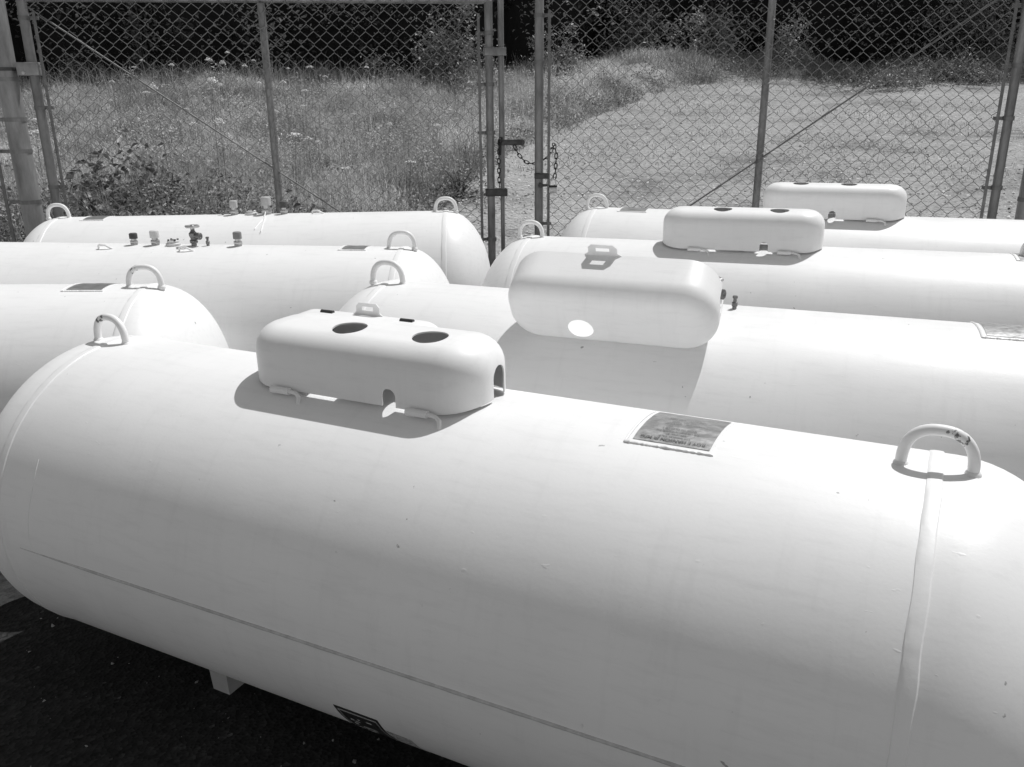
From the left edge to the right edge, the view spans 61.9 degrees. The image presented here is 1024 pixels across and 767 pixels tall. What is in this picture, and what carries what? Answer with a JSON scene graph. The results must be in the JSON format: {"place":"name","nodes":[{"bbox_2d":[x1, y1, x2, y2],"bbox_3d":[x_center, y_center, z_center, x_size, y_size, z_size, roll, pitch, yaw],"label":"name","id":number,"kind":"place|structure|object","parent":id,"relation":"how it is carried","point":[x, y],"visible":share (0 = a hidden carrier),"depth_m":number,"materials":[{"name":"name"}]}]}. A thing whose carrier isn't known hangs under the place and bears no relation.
{"place":"outdoors","nodes":[
{"label":"outdoors","id":0,"kind":"place"},
{"bbox_2d":[0,596,468,766],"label":"asphalt pad","id":1,"kind":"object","parent":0,"point":[147,707],"visible":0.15,"depth_m":2.12,"materials":[{"name":"black asphalt"}]},
{"bbox_2d":[26,617,379,766],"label":"stone chips","id":2,"kind":"object","parent":1,"relation":"on","point":[353,761],"visible":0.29,"depth_m":2.11,"materials":[{"name":"grey gravel"}]},
{"bbox_2d":[0,313,1023,766],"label":"propane tank","id":3,"kind":"object","parent":1,"relation":"on","point":[432,539],"visible":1,"depth_m":1.45,"materials":[{"name":"white metal"}]},
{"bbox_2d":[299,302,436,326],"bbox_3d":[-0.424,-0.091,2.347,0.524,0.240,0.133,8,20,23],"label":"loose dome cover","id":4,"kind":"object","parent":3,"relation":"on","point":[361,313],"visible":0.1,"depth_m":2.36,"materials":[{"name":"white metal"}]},
{"bbox_2d":[0,59,1023,605],"bbox_3d":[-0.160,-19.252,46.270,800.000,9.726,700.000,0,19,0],"label":"gravel ground","id":5,"kind":"structure","parent":0,"point":[8,593],"depth_m":11.90,"materials":[{"name":"grey gravel"}]},
{"bbox_2d":[0,163,15,241],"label":"chain link fence","id":6,"kind":"object","parent":5,"relation":"on","point":[6,205],"visible":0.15,"depth_m":4.87,"materials":[{"name":"metal"}]},
{"bbox_2d":[0,0,44,236],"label":"fence post","id":7,"kind":"object","parent":5,"relation":"on","point":[20,149],"visible":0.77,"depth_m":4.74,"materials":[{"name":"metal"}]},
{"bbox_2d":[15,0,524,266],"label":"gate leaf","id":8,"kind":"object","parent":7,"relation":"attached to","point":[32,68],"visible":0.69,"depth_m":4.87,"materials":[{"name":"metal"}]},
{"bbox_2d":[497,139,500,187],"bbox_3d":[-0.076,-1.321,5.125,0.022,0.289,0.021,-18,25,-41],"label":"chain","id":9,"kind":"object","parent":8,"relation":"hanging from","point":[498,158],"visible":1,"depth_m":5.12,"materials":[{"name":"black metal"}]},
{"bbox_2d":[513,143,555,164],"bbox_3d":[0.140,-1.365,5.078,0.281,0.128,0.056,10,21,28],"label":"chain","id":10,"kind":"object","parent":8,"relation":"hanging from","point":[528,163],"visible":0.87,"depth_m":5.11,"materials":[{"name":"black metal"}]},
{"bbox_2d":[552,143,557,179],"bbox_3d":[0.252,-1.309,5.027,0.024,0.212,0.036,-18,25,-41],"label":"chain","id":11,"kind":"object","parent":10,"relation":"hanging from","point":[555,161],"visible":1,"depth_m":5.02,"materials":[{"name":"black metal"}]},
{"bbox_2d":[549,178,556,192],"bbox_3d":[0.241,-1.165,5.027,0.048,0.086,0.024,0,19,0],"label":"padlock","id":12,"kind":"object","parent":11,"relation":"hanging from","point":[552,188],"visible":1,"depth_m":5.02,"materials":[{"name":"metal"}]},
{"bbox_2d":[0,165,51,241],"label":"broad leaf plant","id":13,"kind":"object","parent":5,"relation":"on","point":[9,189],"visible":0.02,"depth_m":6.54,"materials":[{"name":"grey plant"}]},
{"bbox_2d":[5,0,62,78],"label":"tree","id":14,"kind":"object","parent":5,"relation":"on","point":[19,55],"visible":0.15,"depth_m":20.00,"materials":[{"name":"black plant"}]},
{"bbox_2d":[29,130,44,190],"bbox_3d":[-4.590,-1.964,8.377,0.155,1.020,0.152,-6,20,-17],"label":"wild carrot","id":15,"kind":"object","parent":5,"relation":"on","point":[33,131],"visible":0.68,"depth_m":8.24,"materials":[{"name":"white plant"}]},
{"bbox_2d":[47,41,123,85],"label":"shrub","id":16,"kind":"object","parent":5,"relation":"on","point":[73,67],"visible":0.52,"depth_m":18.96,"materials":[{"name":"grey plant"}]},
{"bbox_2d":[14,128,166,216],"bbox_3d":[-3.025,-1.247,6.406,1.438,1.264,1.162,0,19,0],"label":"broad leaf plant","id":17,"kind":"object","parent":5,"relation":"on","point":[110,182],"visible":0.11,"depth_m":6.32,"materials":[{"name":"grey plant"}]},
{"bbox_2d":[6,0,187,81],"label":"tree","id":18,"kind":"object","parent":5,"relation":"on","point":[76,30],"visible":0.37,"depth_m":19.77,"materials":[{"name":"black plant"}]},
{"bbox_2d":[0,264,228,413],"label":"propane tank","id":19,"kind":"object","parent":5,"relation":"on","point":[41,325],"visible":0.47,"depth_m":2.61,"materials":[{"name":"white metal"}]},
{"bbox_2d":[116,2,166,76],"bbox_3d":[-8.456,-8.236,19.396,0.926,2.671,1.019,-16,24,-38],"label":"shrub","id":20,"kind":"object","parent":5,"relation":"on","point":[135,31],"visible":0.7,"depth_m":19.43,"materials":[{"name":"grey plant"}]},
{"bbox_2d":[116,151,196,215],"bbox_3d":[-2.619,-1.165,6.400,0.788,1.120,0.820,0,19,0],"label":"broad leaf plant","id":21,"kind":"object","parent":5,"relation":"on","point":[146,176],"visible":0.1,"depth_m":6.27,"materials":[{"name":"grey plant"}]},
{"bbox_2d":[148,82,168,168],"bbox_3d":[-3.705,-2.501,9.060,0.105,1.316,0.106,-9,21,-18],"label":"wild carrot","id":22,"kind":"object","parent":5,"relation":"on","point":[154,86],"visible":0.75,"depth_m":8.88,"materials":[{"name":"white plant"}]},
{"bbox_2d":[66,2,312,74],"bbox_3d":[-7.342,-10.025,20.360,6.001,11.830,6.110,0,19,0],"label":"tree","id":23,"kind":"object","parent":5,"relation":"on","point":[233,23],"visible":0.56,"depth_m":19.44,"materials":[{"name":"black plant"}]},
{"bbox_2d":[0,160,395,241],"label":"leafy undergrowth","id":24,"kind":"object","parent":5,"relation":"on","point":[181,206],"visible":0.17,"depth_m":6.43,"materials":[{"name":"grey plant"}]},
{"bbox_2d":[204,77,219,183],"bbox_3d":[-2.842,-2.201,8.313,0.131,1.491,0.128,16,24,39],"label":"wild carrot","id":25,"kind":"object","parent":5,"relation":"on","point":[209,79],"visible":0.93,"depth_m":8.09,"materials":[{"name":"white plant"}]},
{"bbox_2d":[0,135,426,241],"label":"weed stalks","id":26,"kind":"object","parent":5,"relation":"on","point":[222,199],"visible":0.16,"depth_m":7.40,"materials":[{"name":"grey plant"}]},
{"bbox_2d":[213,117,228,198],"bbox_3d":[-2.458,-1.663,7.436,0.112,1.280,0.112,8,21,31],"label":"wild carrot","id":27,"kind":"object","parent":5,"relation":"on","point":[218,120],"visible":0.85,"depth_m":7.26,"materials":[{"name":"white plant"}]},
{"bbox_2d":[0,224,448,351],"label":"propane tank","id":28,"kind":"object","parent":5,"relation":"on","point":[244,295],"visible":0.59,"depth_m":3.31,"materials":[{"name":"white metal"}]},
{"bbox_2d":[220,60,231,121],"bbox_3d":[-4.256,-4.236,12.771,0.091,1.139,0.093,8,22,24],"label":"wild carrot","id":29,"kind":"object","parent":5,"relation":"on","point":[222,62],"visible":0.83,"depth_m":12.65,"materials":[{"name":"white plant"}]},
{"bbox_2d":[210,56,278,81],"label":"shrub","id":30,"kind":"object","parent":5,"relation":"on","point":[248,73],"visible":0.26,"depth_m":18.20,"materials":[{"name":"grey plant"}]},
{"bbox_2d":[23,196,489,285],"bbox_3d":[-1.293,-0.457,4.411,2.379,0.998,0.768,-1,19,-1],"label":"propane tank","id":31,"kind":"object","parent":5,"relation":"on","point":[450,244],"visible":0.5,"depth_m":4.13,"materials":[{"name":"white metal"}]},
{"bbox_2d":[7,154,505,211],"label":"weeds","id":32,"kind":"object","parent":5,"relation":"on","point":[428,199],"visible":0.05,"depth_m":9.07,"materials":[{"name":"grey plant"}]},
{"bbox_2d":[243,189,312,213],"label":"broad leaf plant","id":33,"kind":"object","parent":5,"relation":"on","point":[297,205],"visible":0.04,"depth_m":6.54,"materials":[{"name":"grey plant"}]},
{"bbox_2d":[0,43,581,239],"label":"meadow weeds","id":34,"kind":"object","parent":5,"relation":"on","point":[285,115],"visible":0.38,"depth_m":12.43,"materials":[{"name":"grey plant"}]},
{"bbox_2d":[288,132,302,191],"bbox_3d":[-2.092,-1.972,8.369,0.143,0.954,0.140,12,22,33],"label":"wild carrot","id":35,"kind":"object","parent":5,"relation":"on","point":[294,135],"visible":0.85,"depth_m":8.23,"materials":[{"name":"white plant"}]},
{"bbox_2d":[188,3,404,74],"bbox_3d":[-4.649,-10.174,20.851,6.346,10.205,5.959,0,19,0],"label":"tree","id":36,"kind":"object","parent":5,"relation":"on","point":[326,37],"visible":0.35,"depth_m":19.71,"materials":[{"name":"black plant"}]},
{"bbox_2d":[348,47,409,83],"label":"shrub","id":37,"kind":"object","parent":5,"relation":"on","point":[367,62],"visible":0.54,"depth_m":18.30,"materials":[{"name":"grey plant"}]},
{"bbox_2d":[386,122,392,181],"bbox_3d":[-1.420,-2.622,9.912,0.079,0.803,0.078,12,19,29],"label":"wild carrot","id":38,"kind":"object","parent":5,"relation":"on","point":[389,133],"visible":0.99,"depth_m":9.83,"materials":[{"name":"white plant"}]},
{"bbox_2d":[300,0,510,78],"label":"tree","id":39,"kind":"object","parent":5,"relation":"on","point":[403,23],"visible":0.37,"depth_m":19.56,"materials":[{"name":"black plant"}]},
{"bbox_2d":[405,160,415,205],"bbox_3d":[-1.027,-1.985,8.726,0.118,0.580,0.121,1,19,4],"label":"wild carrot","id":40,"kind":"object","parent":5,"relation":"on","point":[410,170],"visible":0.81,"depth_m":8.65,"materials":[{"name":"white plant"}]},
{"bbox_2d":[397,4,510,89],"bbox_3d":[-1.183,-7.096,17.738,2.292,1.965,2.188,-16,24,-38],"label":"shrub","id":41,"kind":"object","parent":5,"relation":"on","point":[448,58],"visible":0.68,"depth_m":17.73,"materials":[{"name":"grey plant"}]},
{"bbox_2d":[431,166,486,199],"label":"broad leaf plant","id":42,"kind":"object","parent":5,"relation":"on","point":[459,193],"visible":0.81,"depth_m":9.36,"materials":[{"name":"grey plant"}]},
{"bbox_2d":[0,44,1023,217],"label":"tall dry grass","id":43,"kind":"structure","parent":5,"relation":"on","point":[618,61],"depth_m":14.48,"materials":[{"name":"grey plant"}]},
{"bbox_2d":[521,22,600,74],"bbox_3d":[1.141,-7.400,18.800,1.895,1.158,1.350,0,19,0],"label":"shrub","id":44,"kind":"object","parent":5,"relation":"on","point":[562,49],"visible":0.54,"depth_m":18.75,"materials":[{"name":"grey plant"}]},
{"bbox_2d":[504,0,626,68],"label":"tree","id":45,"kind":"object","parent":5,"relation":"on","point":[519,18],"visible":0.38,"depth_m":20.59,"materials":[{"name":"black plant"}]},
{"bbox_2d":[587,0,691,58],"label":"shrub","id":46,"kind":"object","parent":5,"relation":"on","point":[640,39],"visible":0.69,"depth_m":20.59,"materials":[{"name":"grey plant"}]},
{"bbox_2d":[589,0,753,56],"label":"tree","id":47,"kind":"object","parent":5,"relation":"on","point":[678,10],"visible":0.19,"depth_m":21.45,"materials":[{"name":"black plant"}]},
{"bbox_2d":[339,244,1023,480],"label":"propane tank","id":48,"kind":"object","parent":5,"relation":"on","point":[614,327],"visible":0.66,"depth_m":2.14,"materials":[{"name":"white metal"}]},
{"bbox_2d":[655,0,752,59],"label":"shrub","id":49,"kind":"object","parent":5,"relation":"on","point":[710,45],"visible":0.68,"depth_m":20.59,"materials":[{"name":"grey plant"}]},
{"bbox_2d":[410,80,1023,213],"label":"sparse lot grass","id":50,"kind":"structure","parent":5,"relation":"on","point":[757,135],"depth_m":12.41,"materials":[{"name":"grey plant"}]},
{"bbox_2d":[421,84,1023,253],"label":"loose stones","id":51,"kind":"object","parent":5,"relation":"on","point":[695,188],"visible":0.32,"depth_m":11.66,"materials":[{"name":"grey gravel"}]},
{"bbox_2d":[671,0,782,54],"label":"tree","id":52,"kind":"object","parent":5,"relation":"on","point":[740,4],"visible":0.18,"depth_m":21.95,"materials":[{"name":"black plant"}]},
{"bbox_2d":[461,48,1023,173],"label":"bank weeds","id":53,"kind":"object","parent":5,"relation":"on","point":[754,61],"visible":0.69,"depth_m":18.24,"materials":[{"name":"grey plant"}]},
{"bbox_2d":[482,206,1023,325],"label":"propane tank","id":54,"kind":"object","parent":5,"relation":"on","point":[794,264],"visible":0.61,"depth_m":3.18,"materials":[{"name":"white metal"}]},
{"bbox_2d":[742,7,820,65],"bbox_3d":[6.444,-8.169,20.177,1.837,1.295,1.502,0,19,0],"label":"shrub","id":55,"kind":"object","parent":5,"relation":"on","point":[786,52],"visible":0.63,"depth_m":20.19,"materials":[{"name":"grey plant"}]},
{"bbox_2d":[561,182,1023,253],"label":"propane tank","id":56,"kind":"object","parent":5,"relation":"on","point":[873,216],"visible":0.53,"depth_m":3.88,"materials":[{"name":"white metal"}]},
{"bbox_2d":[728,0,871,65],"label":"tree","id":57,"kind":"object","parent":5,"relation":"on","point":[817,22],"visible":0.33,"depth_m":21.65,"materials":[{"name":"black plant"}]},
{"bbox_2d":[815,59,950,87],"bbox_3d":[7.856,-6.533,18.042,2.270,0.582,2.244,-15,24,-37],"label":"shrub","id":58,"kind":"object","parent":5,"relation":"on","point":[896,79],"visible":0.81,"depth_m":17.80,"materials":[{"name":"grey plant"}]},
{"bbox_2d":[820,0,1012,65],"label":"tree","id":59,"kind":"object","parent":5,"relation":"on","point":[873,20],"visible":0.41,"depth_m":21.01,"materials":[{"name":"black plant"}]},
{"bbox_2d":[856,0,1022,64],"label":"tree","id":60,"kind":"object","parent":5,"relation":"on","point":[981,27],"visible":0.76,"depth_m":19.80,"materials":[{"name":"black plant"}]},
{"bbox_2d":[909,42,1010,81],"bbox_3d":[9.649,-6.915,18.420,2.192,0.819,2.002,0,19,0],"label":"shrub","id":61,"kind":"object","parent":5,"relation":"on","point":[943,66],"visible":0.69,"depth_m":18.27,"materials":[{"name":"grey plant"}]},
{"bbox_2d":[976,0,1021,52],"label":"tree","id":62,"kind":"object","parent":5,"relation":"on","point":[1017,20],"depth_m":20.82,"materials":[{"name":"black plant"}]},
{"bbox_2d":[1014,168,1023,219],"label":"fence post","id":63,"kind":"object","parent":5,"relation":"on","point":[1019,214],"visible":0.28,"depth_m":4.62,"materials":[{"name":"metal"}]},
{"bbox_2d":[534,0,1023,235],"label":"gate leaf","id":64,"kind":"object","parent":63,"relation":"attached to","point":[1007,118],"visible":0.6,"depth_m":4.67,"materials":[{"name":"metal"}]}
]}

